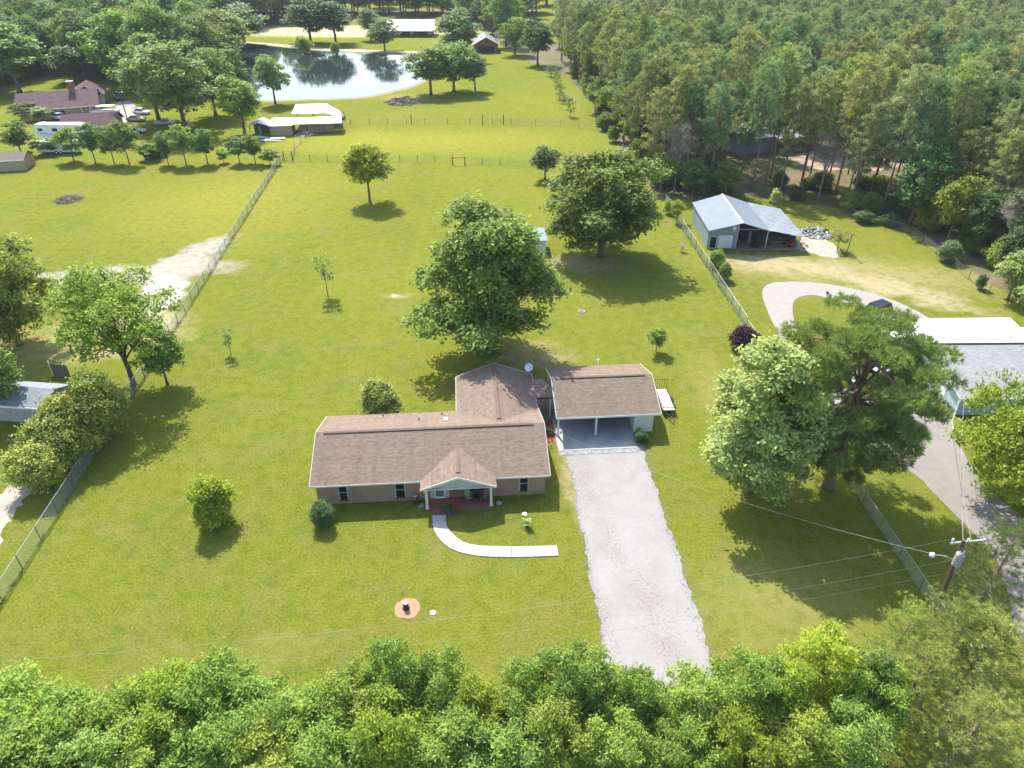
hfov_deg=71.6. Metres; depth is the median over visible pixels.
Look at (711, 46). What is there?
pine tree
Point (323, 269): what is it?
sapling
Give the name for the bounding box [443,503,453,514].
potted plant
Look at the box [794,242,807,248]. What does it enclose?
scrap pile
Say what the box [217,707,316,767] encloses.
roadside tree
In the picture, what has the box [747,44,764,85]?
pine tree
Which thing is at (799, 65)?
pine tree
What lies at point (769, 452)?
maple tree
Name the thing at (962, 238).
understorey shrub
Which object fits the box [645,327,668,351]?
sapling
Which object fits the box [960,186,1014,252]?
woodland tree
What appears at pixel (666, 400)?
utility trailer
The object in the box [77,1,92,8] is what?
woodland tree
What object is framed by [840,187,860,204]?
understorey shrub
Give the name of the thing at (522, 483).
window
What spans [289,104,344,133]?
pole shed
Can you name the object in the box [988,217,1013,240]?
understorey shrub
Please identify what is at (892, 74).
pine tree
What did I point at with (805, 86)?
pine tree
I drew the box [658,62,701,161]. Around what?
pine tree
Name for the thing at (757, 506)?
overhead wire
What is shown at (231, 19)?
tree
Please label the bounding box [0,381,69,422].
grey shed
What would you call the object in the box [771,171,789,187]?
understorey shrub
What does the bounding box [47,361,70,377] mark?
board screen
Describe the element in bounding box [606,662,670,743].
roadside tree
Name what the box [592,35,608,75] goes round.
pine tree
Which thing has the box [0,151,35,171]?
tan shed
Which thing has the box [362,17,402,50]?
tree
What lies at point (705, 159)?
understorey shrub
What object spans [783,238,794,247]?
riding mower
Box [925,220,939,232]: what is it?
understorey shrub
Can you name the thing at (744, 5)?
pine tree
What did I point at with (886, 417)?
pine
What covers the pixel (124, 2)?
woodland tree
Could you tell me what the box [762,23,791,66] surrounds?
pine tree
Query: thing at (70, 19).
woodland tree
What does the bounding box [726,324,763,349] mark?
plum shrub
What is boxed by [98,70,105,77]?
understorey shrub
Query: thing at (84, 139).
young tree
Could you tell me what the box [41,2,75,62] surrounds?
woodland tree
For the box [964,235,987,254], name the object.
understorey shrub
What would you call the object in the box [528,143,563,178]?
dark tree
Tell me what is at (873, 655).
roadside tree
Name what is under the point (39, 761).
roadside tree
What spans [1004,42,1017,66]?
pine tree
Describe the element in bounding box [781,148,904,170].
clearing
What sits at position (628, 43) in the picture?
pine tree
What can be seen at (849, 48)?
pine tree
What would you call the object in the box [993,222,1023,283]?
woodland tree
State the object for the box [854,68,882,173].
pine tree
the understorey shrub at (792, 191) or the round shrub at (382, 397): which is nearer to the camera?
the round shrub at (382, 397)
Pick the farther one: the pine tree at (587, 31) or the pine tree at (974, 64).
the pine tree at (587, 31)
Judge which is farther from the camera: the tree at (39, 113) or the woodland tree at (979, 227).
the tree at (39, 113)
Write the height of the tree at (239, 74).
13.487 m
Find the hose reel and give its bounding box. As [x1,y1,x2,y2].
[412,493,417,503]
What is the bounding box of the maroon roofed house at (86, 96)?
[14,80,105,121]
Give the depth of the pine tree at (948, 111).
118.91 m
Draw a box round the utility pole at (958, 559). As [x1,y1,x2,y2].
[927,538,985,630]
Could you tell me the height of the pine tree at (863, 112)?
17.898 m
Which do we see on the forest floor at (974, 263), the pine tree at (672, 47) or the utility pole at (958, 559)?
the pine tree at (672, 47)
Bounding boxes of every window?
[335,487,351,501]
[392,484,408,498]
[464,488,488,492]
[517,478,530,491]
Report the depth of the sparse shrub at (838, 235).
107.71 m
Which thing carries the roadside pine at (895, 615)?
on the ground at (128, 558)
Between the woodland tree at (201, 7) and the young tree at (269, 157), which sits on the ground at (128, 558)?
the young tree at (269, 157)
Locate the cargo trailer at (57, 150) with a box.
[36,139,81,153]
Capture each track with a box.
[0,482,31,543]
[234,41,423,53]
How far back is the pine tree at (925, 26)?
154.43 m
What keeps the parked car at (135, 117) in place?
on the farmyard lane at (129, 106)
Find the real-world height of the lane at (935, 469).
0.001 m
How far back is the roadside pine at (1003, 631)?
40.58 m
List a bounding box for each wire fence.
[292,119,349,155]
[292,154,451,161]
[350,118,500,123]
[465,157,527,164]
[513,119,597,130]
[810,205,991,294]
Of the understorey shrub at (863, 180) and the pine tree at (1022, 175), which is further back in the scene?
the understorey shrub at (863, 180)
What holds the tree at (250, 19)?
on the pond bank
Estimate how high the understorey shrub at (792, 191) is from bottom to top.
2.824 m
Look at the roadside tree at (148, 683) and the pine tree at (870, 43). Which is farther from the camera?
the pine tree at (870, 43)
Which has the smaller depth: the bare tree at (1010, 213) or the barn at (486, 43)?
the bare tree at (1010, 213)
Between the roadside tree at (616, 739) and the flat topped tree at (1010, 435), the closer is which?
the roadside tree at (616, 739)
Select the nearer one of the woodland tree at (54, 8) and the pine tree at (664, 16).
the pine tree at (664, 16)
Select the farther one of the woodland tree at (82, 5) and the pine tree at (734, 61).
the woodland tree at (82, 5)
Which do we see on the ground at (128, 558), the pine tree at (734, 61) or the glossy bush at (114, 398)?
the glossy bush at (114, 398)
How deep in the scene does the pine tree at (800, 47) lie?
157.96 m
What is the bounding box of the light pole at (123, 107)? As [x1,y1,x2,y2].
[119,92,127,121]
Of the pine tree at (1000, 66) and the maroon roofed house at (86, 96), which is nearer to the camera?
the pine tree at (1000, 66)
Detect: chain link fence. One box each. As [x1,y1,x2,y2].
[0,152,282,603]
[665,195,748,325]
[747,320,973,661]
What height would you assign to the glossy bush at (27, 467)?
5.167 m
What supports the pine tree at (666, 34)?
on the forest floor at (974, 263)
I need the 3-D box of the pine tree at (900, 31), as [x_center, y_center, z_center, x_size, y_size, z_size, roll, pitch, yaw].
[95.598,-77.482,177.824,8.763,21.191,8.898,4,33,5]
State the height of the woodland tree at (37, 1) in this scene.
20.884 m
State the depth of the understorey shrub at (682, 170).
134.41 m
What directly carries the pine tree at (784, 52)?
on the forest floor at (974, 263)
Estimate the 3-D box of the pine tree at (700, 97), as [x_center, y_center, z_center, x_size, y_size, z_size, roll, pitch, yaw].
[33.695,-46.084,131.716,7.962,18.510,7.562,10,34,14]
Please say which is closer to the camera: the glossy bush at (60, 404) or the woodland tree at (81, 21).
the glossy bush at (60, 404)
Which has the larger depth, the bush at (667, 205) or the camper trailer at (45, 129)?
the camper trailer at (45, 129)
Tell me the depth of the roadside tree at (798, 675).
38.94 m
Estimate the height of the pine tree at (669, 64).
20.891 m
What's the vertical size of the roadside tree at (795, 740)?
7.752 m
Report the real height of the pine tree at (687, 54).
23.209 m
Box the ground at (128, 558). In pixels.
[0,0,1023,767]
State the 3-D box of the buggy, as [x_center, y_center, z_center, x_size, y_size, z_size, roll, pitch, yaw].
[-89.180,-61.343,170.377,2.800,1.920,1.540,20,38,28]
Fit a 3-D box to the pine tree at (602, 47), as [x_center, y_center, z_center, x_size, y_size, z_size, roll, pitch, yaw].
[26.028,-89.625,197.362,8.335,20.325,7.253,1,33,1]
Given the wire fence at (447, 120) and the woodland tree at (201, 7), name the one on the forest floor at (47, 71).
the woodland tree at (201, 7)
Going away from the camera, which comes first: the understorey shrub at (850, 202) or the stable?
the understorey shrub at (850, 202)
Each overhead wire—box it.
[10,539,951,660]
[22,560,950,682]
[106,573,945,689]
[546,427,952,558]
[944,331,970,536]
[961,405,963,529]
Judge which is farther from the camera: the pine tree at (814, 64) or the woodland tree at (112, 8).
the woodland tree at (112, 8)
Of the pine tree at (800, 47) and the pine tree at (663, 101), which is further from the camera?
the pine tree at (800, 47)
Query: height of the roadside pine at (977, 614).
9.827 m
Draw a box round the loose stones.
[563,445,715,672]
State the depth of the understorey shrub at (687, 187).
132.53 m
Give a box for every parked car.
[113,92,123,100]
[126,114,146,121]
[131,107,150,114]
[143,151,164,158]
[154,118,174,125]
[868,299,892,316]
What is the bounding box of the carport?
[545,364,661,455]
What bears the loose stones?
on the driveway
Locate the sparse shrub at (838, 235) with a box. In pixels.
[831,225,851,249]
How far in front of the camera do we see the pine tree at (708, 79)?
134.92 m
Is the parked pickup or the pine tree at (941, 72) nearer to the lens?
the pine tree at (941, 72)
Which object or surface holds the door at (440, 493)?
in the brick house at (489, 433)
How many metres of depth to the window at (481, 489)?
61.53 m
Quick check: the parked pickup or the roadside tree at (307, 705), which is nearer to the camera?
the roadside tree at (307, 705)
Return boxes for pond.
[230,42,423,100]
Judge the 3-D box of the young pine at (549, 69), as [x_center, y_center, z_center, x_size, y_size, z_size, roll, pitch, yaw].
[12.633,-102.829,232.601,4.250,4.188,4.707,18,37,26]
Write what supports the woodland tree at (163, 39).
on the forest floor at (47, 71)
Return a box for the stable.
[248,117,294,135]
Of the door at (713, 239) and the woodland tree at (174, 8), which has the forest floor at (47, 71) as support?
the woodland tree at (174, 8)
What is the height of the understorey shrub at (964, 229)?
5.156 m
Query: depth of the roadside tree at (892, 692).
39.32 m
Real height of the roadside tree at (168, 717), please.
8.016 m
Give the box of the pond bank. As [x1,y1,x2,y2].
[230,45,429,101]
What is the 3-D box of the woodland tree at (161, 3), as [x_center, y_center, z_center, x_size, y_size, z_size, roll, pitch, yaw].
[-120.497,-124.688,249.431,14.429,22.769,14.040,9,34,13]
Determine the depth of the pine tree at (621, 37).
172.00 m
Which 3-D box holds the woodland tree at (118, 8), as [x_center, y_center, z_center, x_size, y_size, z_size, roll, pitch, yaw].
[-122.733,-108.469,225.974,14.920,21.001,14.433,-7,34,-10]
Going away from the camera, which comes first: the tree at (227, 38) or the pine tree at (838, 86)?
the pine tree at (838, 86)
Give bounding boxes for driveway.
[566,442,714,749]
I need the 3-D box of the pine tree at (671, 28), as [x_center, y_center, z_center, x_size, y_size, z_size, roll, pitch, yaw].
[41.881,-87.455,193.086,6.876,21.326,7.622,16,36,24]
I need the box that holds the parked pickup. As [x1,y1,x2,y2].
[50,112,62,119]
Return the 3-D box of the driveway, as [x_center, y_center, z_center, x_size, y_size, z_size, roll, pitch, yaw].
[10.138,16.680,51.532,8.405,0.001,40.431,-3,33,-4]
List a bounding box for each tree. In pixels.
[0,0,12,10]
[0,7,25,67]
[0,11,21,66]
[0,20,50,92]
[0,119,36,150]
[0,229,60,347]
[0,347,24,399]
[0,658,61,767]
[0,677,98,767]
[0,703,87,767]
[1,0,34,16]
[1,7,28,63]
[1,102,34,117]
[2,19,38,78]
[8,0,37,13]
[13,13,40,67]
[15,15,51,73]
[23,0,58,21]
[27,137,58,153]
[28,106,53,121]
[30,18,62,71]
[30,19,57,69]
[33,0,62,52]
[33,260,191,386]
[37,701,152,767]
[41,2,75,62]
[44,45,90,82]
[46,5,84,75]
[48,126,80,160]
[51,7,85,68]
[60,0,93,12]
[61,8,97,75]
[63,678,153,764]
[65,7,144,89]
[72,121,99,162]
[73,14,109,79]
[75,1,102,28]
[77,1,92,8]
[88,0,122,26]
[91,124,120,163]
[95,704,187,767]
[101,6,129,27]
[101,28,175,120]
[102,4,126,17]
[102,119,142,163]
[106,36,218,130]
[112,653,217,762]
[113,1,146,35]
[116,0,173,48]
[118,0,140,10]
[125,323,188,384]
[131,4,171,39]
[134,142,160,159]
[144,0,174,7]
[146,5,204,73]
[146,637,279,745]
[150,0,176,12]
[150,131,172,164]
[155,37,185,67]
[156,701,271,767]
[162,121,198,164]
[167,12,212,50]
[169,0,200,24]
[171,2,195,12]
[172,46,243,116]
[174,23,213,58]
[184,6,210,21]
[184,11,230,58]
[188,128,214,163]
[189,0,203,10]
[193,0,207,18]
[197,7,255,44]
[201,0,215,18]
[206,20,246,59]
[208,46,249,93]
[211,73,264,133]
[212,2,269,45]
[215,149,227,161]
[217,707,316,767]
[223,136,247,163]
[226,671,303,763]
[240,132,262,163]
[248,54,293,103]
[258,148,279,164]
[264,675,349,763]
[274,701,386,767]
[280,0,333,42]
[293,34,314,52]
[301,651,391,755]
[312,0,354,42]
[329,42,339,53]
[340,140,396,202]
[345,683,426,767]
[352,633,437,716]
[355,7,383,39]
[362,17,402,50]
[396,190,577,363]
[397,696,489,767]
[399,45,463,94]
[408,642,475,733]
[426,39,485,91]
[432,6,482,58]
[444,668,510,750]
[452,697,548,767]
[458,55,487,90]
[478,3,495,34]
[480,0,494,31]
[486,0,524,45]
[486,651,567,743]
[492,0,527,38]
[494,16,530,54]
[510,686,605,767]
[517,17,557,64]
[520,0,529,16]
[523,631,608,728]
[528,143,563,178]
[539,144,675,257]
[549,20,560,47]
[556,16,582,61]
[568,704,649,767]
[574,20,599,82]
[575,642,639,726]
[579,52,608,90]
[584,75,607,112]
[591,4,623,79]
[591,85,618,112]
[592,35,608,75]
[593,21,616,78]
[598,3,628,85]
[602,28,631,117]
[602,33,623,113]
[606,82,632,138]
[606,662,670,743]
[610,48,646,142]
[614,35,640,89]
[615,715,688,767]
[617,112,652,147]
[618,82,643,148]
[624,16,646,66]
[626,11,655,94]
[629,57,664,159]
[631,41,658,95]
[637,52,671,144]
[639,35,661,123]
[640,85,677,185]
[641,14,663,69]
[647,46,678,144]
[647,150,679,192]
[647,657,727,738]
[649,26,677,47]
[652,58,683,150]
[653,31,669,48]
[655,7,674,38]
[656,40,667,121]
[656,50,703,156]
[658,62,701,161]
[658,713,728,767]
[659,43,678,143]
[661,19,676,39]
[662,123,699,192]
[666,40,689,59]
[667,6,685,35]
[667,19,690,41]
[670,56,708,164]
[670,199,686,220]
[673,20,696,50]
[675,83,717,164]
[677,42,695,137]
[677,158,709,195]
[679,55,706,161]
[683,74,723,160]
[688,30,702,48]
[691,15,713,38]
[692,694,792,767]
[693,48,705,60]
[694,34,716,55]
[694,58,725,158]
[696,15,721,51]
[698,81,740,178]
[699,330,846,507]
[700,47,723,141]
[701,41,724,70]
[702,49,735,148]
[702,83,742,167]
[703,639,804,735]
[710,160,749,194]
[711,21,739,72]
[715,19,762,160]
[716,23,740,111]
[718,37,755,156]
[719,77,751,160]
[724,0,752,44]
[724,40,754,150]
[733,88,771,180]
[735,85,769,169]
[742,57,787,189]
[747,31,770,81]
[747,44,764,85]
[747,653,822,739]
[748,70,765,124]
[749,14,767,44]
[749,700,851,767]
[751,53,775,84]
[752,17,773,54]
[753,56,784,98]
[760,54,810,177]
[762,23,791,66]
[762,41,803,181]
[763,18,786,50]
[768,15,794,45]
[768,25,797,113]
[770,188,783,205]
[774,37,798,53]
[775,76,815,190]
[776,618,862,711]
[782,42,812,107]
[783,48,810,124]
[787,12,813,46]
[790,55,820,148]
[794,64,837,185]
[796,11,812,44]
[797,31,828,125]
[800,74,840,187]
[801,58,829,144]
[801,694,902,767]
[803,57,842,148]
[804,18,833,102]
[805,65,844,177]
[808,2,847,52]
[812,38,843,132]
[813,125,849,198]
[816,51,832,59]
[817,26,837,57]
[820,50,850,144]
[823,37,842,54]
[826,51,871,172]
[827,28,865,133]
[829,38,863,144]
[834,13,852,39]
[834,51,890,192]
[838,642,903,715]
[840,95,883,188]
[843,17,867,38]
[843,648,918,746]
[844,102,895,190]
[844,106,864,173]
[845,50,876,142]
[846,26,882,121]
[848,39,877,69]
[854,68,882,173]
[856,79,889,175]
[858,62,906,175]
[863,109,907,191]
[867,44,909,89]
[871,28,886,43]
[872,38,904,83]
[873,63,943,212]
[876,39,895,58]
[877,83,911,174]
[882,28,899,45]
[889,18,906,44]
[889,26,922,84]
[891,71,916,168]
[891,75,962,217]
[893,26,909,50]
[893,136,967,226]
[896,20,915,31]
[896,62,945,175]
[897,19,941,137]
[897,44,932,83]
[897,50,936,106]
[897,80,937,190]
[904,93,957,208]
[907,22,952,76]
[909,78,958,199]
[927,19,962,50]
[928,51,992,197]
[928,67,993,180]
[931,173,987,242]
[933,55,997,177]
[933,65,951,78]
[935,37,989,137]
[935,48,956,72]
[939,1,970,39]
[942,37,969,67]
[942,367,1023,507]
[944,125,994,226]
[950,77,1000,180]
[951,43,1000,161]
[951,52,1002,163]
[953,27,984,49]
[953,31,968,49]
[957,69,1004,170]
[960,74,1009,170]
[960,102,998,176]
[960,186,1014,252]
[967,98,1023,190]
[970,77,1023,172]
[971,106,1023,191]
[972,68,1022,173]
[975,124,1023,204]
[976,21,1000,47]
[980,40,1007,71]
[990,41,1013,76]
[991,62,1006,71]
[993,127,1023,239]
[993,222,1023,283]
[993,249,1023,300]
[997,182,1023,234]
[998,89,1023,191]
[999,33,1023,79]
[999,54,1023,113]
[999,80,1023,198]
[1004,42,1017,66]
[1004,186,1023,233]
[1006,39,1023,78]
[1011,133,1023,235]
[1011,285,1023,306]
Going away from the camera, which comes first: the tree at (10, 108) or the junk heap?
the junk heap
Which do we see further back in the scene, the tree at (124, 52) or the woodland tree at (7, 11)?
the woodland tree at (7, 11)
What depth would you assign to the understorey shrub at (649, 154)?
141.19 m
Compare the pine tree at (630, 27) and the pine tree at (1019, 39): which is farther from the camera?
the pine tree at (630, 27)
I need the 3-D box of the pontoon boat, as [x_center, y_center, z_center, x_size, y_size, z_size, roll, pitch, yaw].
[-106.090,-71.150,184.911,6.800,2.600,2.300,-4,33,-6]
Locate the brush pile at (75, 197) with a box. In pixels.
[52,194,83,204]
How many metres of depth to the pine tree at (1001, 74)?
126.09 m
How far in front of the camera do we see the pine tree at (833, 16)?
167.03 m
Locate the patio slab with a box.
[533,379,551,418]
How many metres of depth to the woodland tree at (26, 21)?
229.82 m
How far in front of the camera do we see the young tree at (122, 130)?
144.63 m
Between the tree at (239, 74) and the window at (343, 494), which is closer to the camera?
the window at (343, 494)
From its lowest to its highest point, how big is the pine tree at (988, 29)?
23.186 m
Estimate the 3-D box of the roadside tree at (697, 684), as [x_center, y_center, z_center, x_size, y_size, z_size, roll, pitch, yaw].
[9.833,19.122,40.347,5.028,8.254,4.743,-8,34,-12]
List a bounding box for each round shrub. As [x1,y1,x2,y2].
[183,472,240,531]
[356,376,403,414]
[854,210,877,223]
[876,212,902,226]
[935,239,963,262]
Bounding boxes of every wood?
[52,0,539,27]
[551,0,1023,80]
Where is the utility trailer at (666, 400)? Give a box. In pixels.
[655,379,675,419]
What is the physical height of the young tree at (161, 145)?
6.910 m
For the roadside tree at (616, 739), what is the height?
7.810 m
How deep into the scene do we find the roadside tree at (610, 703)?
39.07 m
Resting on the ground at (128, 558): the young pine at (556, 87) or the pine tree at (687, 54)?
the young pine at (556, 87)
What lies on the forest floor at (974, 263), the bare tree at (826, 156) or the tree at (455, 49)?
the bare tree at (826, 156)
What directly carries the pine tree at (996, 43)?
on the forest floor at (974, 263)
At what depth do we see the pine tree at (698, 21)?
190.86 m
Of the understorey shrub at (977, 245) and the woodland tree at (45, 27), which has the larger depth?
the woodland tree at (45, 27)
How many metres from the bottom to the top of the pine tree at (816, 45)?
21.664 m
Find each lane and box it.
[115,101,140,122]
[875,416,1023,638]
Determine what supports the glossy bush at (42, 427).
on the ground at (128, 558)
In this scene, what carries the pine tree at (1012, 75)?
on the forest floor at (974, 263)
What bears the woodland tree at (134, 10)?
on the forest floor at (47, 71)
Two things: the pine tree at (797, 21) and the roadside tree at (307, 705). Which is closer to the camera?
the roadside tree at (307, 705)
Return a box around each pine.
[545,63,555,76]
[550,69,562,85]
[554,82,565,96]
[556,94,569,102]
[564,95,576,112]
[765,290,969,491]
[854,590,936,688]
[875,628,966,756]
[891,581,1021,713]
[894,666,1023,767]
[910,589,1023,722]
[939,509,1023,627]
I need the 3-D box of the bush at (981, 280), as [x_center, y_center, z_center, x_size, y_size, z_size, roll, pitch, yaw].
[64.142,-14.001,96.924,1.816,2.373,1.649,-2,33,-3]
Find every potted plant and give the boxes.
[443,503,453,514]
[520,518,530,527]
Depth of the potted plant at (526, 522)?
58.54 m
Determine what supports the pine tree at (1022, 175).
on the forest floor at (974, 263)
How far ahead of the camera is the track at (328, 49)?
284.40 m
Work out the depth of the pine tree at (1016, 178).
106.73 m
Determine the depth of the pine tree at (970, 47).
120.80 m
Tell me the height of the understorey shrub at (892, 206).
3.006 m
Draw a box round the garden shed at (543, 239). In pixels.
[531,227,547,252]
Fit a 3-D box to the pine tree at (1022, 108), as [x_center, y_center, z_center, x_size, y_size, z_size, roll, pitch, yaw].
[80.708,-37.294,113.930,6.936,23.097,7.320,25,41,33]
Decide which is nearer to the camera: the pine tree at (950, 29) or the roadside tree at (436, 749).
the roadside tree at (436, 749)
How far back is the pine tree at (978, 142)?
109.93 m
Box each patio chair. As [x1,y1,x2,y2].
[464,489,471,501]
[473,489,479,501]
[482,489,489,501]
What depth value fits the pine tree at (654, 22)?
175.92 m
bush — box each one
[0,438,71,494]
[7,414,91,473]
[31,381,115,463]
[59,367,133,445]
[307,498,335,529]
[633,428,650,443]
[663,198,674,213]
[708,249,727,267]
[717,261,732,280]
[974,274,989,289]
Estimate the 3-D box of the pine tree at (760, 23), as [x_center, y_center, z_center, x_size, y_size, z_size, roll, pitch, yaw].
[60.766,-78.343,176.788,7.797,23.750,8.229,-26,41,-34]
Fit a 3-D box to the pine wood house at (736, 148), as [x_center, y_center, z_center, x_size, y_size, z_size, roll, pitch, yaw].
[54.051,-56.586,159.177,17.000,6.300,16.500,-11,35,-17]
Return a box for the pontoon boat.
[89,104,119,112]
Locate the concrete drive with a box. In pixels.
[762,282,950,422]
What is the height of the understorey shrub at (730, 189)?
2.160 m
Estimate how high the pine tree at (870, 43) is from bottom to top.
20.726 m
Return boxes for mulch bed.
[545,419,555,442]
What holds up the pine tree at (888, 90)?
on the forest floor at (974, 263)
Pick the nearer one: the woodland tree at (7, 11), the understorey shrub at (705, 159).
the understorey shrub at (705, 159)
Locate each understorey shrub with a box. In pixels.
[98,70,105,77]
[568,61,582,77]
[580,76,591,84]
[581,82,589,93]
[594,107,608,117]
[595,111,617,129]
[607,124,621,141]
[612,121,622,127]
[628,138,650,158]
[634,145,652,162]
[636,128,658,145]
[646,146,667,163]
[650,175,667,187]
[659,165,681,185]
[677,164,690,182]
[679,177,692,190]
[689,164,713,192]
[696,156,709,167]
[701,153,724,168]
[703,149,723,168]
[721,184,734,193]
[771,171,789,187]
[788,185,804,200]
[793,189,806,200]
[798,177,811,187]
[805,171,835,189]
[839,190,863,212]
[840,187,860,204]
[851,173,872,192]
[858,191,884,213]
[867,174,889,193]
[883,200,908,214]
[892,190,903,202]
[914,201,948,230]
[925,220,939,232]
[955,232,973,251]
[959,211,997,239]
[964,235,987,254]
[981,240,1011,269]
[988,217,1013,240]
[1004,279,1021,293]
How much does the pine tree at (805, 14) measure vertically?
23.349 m
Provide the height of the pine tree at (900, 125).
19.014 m
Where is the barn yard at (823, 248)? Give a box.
[800,237,841,257]
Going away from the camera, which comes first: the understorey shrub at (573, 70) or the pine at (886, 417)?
the pine at (886, 417)
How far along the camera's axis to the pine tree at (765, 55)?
155.47 m
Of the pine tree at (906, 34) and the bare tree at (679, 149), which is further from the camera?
the pine tree at (906, 34)
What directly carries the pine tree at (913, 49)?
on the forest floor at (974, 263)
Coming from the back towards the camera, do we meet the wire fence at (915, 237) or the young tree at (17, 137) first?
the young tree at (17, 137)
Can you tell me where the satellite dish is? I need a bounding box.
[525,363,532,375]
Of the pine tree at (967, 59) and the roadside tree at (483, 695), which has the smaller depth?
the roadside tree at (483, 695)
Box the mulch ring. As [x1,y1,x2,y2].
[394,598,419,618]
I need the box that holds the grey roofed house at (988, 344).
[890,318,1023,428]
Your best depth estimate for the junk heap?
168.15 m
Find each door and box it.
[434,490,445,497]
[478,46,493,52]
[708,236,716,247]
[717,235,732,247]
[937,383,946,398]
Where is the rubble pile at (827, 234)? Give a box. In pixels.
[799,226,834,239]
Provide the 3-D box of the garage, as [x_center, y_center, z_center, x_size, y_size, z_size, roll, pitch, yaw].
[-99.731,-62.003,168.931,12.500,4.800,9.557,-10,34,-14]
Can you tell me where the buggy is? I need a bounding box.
[135,124,146,133]
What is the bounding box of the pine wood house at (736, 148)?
[703,119,801,154]
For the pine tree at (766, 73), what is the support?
on the forest floor at (974, 263)
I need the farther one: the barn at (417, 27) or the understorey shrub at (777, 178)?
the barn at (417, 27)
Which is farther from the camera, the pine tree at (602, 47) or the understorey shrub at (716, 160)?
the pine tree at (602, 47)
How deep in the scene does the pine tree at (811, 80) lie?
153.03 m
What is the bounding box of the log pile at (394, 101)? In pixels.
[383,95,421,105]
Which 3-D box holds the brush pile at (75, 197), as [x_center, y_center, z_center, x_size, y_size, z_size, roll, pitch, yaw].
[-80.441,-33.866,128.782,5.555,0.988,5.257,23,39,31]
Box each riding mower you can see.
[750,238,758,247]
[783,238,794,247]
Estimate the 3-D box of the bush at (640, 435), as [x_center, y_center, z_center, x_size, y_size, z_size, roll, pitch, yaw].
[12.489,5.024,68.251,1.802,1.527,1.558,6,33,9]
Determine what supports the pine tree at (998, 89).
on the forest floor at (974, 263)
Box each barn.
[387,19,435,36]
[471,32,498,52]
[692,194,805,249]
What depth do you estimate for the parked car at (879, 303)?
89.71 m
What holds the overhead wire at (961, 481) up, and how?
attached to the utility pole at (958, 559)
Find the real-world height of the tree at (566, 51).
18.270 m
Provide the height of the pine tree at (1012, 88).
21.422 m
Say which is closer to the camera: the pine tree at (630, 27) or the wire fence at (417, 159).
the wire fence at (417, 159)
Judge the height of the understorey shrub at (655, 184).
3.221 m
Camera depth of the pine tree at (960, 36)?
174.30 m
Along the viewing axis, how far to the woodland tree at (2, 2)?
248.96 m
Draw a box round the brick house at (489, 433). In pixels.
[309,363,550,514]
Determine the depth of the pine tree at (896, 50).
148.84 m
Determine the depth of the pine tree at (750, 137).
131.14 m
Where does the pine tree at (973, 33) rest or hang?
on the forest floor at (974, 263)
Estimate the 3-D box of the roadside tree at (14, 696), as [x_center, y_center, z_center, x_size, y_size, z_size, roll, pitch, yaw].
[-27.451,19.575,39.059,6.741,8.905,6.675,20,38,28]
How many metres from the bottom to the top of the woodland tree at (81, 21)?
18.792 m
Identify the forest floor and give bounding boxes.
[0,10,540,96]
[507,43,1023,303]
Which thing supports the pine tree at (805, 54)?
on the forest floor at (974, 263)
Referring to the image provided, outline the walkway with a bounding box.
[432,515,558,556]
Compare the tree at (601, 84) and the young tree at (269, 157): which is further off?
the tree at (601, 84)
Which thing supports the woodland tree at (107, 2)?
on the forest floor at (47, 71)
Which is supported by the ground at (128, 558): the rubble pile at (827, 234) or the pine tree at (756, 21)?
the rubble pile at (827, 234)
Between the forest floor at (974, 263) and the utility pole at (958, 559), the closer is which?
the utility pole at (958, 559)
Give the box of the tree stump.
[402,600,409,610]
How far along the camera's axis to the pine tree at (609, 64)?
175.81 m
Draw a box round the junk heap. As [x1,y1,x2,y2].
[295,131,314,136]
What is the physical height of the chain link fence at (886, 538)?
1.495 m
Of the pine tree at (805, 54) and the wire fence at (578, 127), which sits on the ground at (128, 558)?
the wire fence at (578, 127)
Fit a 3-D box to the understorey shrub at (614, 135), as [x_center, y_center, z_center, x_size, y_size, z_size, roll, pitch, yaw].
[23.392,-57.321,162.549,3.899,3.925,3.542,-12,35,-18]
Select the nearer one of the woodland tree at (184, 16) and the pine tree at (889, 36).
the pine tree at (889, 36)
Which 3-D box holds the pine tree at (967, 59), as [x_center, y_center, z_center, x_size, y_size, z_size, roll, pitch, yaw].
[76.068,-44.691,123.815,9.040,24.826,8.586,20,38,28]
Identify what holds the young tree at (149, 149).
on the ground at (128, 558)
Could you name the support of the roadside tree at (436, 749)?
on the ground at (128, 558)
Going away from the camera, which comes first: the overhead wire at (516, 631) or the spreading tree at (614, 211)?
the overhead wire at (516, 631)
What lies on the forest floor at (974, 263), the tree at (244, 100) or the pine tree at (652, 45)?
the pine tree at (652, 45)
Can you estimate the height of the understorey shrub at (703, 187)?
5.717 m
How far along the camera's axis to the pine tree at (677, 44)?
150.69 m
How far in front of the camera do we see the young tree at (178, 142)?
143.88 m
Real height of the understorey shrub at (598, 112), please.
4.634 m
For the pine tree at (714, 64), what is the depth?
135.67 m
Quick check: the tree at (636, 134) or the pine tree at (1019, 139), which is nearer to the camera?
the pine tree at (1019, 139)
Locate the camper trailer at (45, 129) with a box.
[33,122,88,136]
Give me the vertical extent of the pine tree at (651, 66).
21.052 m
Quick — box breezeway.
[523,381,552,415]
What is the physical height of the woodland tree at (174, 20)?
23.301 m
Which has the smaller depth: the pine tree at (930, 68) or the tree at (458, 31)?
the pine tree at (930, 68)
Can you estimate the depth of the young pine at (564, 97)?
198.33 m
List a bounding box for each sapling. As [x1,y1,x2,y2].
[220,327,236,353]
[311,248,334,295]
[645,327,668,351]
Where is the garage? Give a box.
[60,111,123,138]
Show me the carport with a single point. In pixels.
(599, 409)

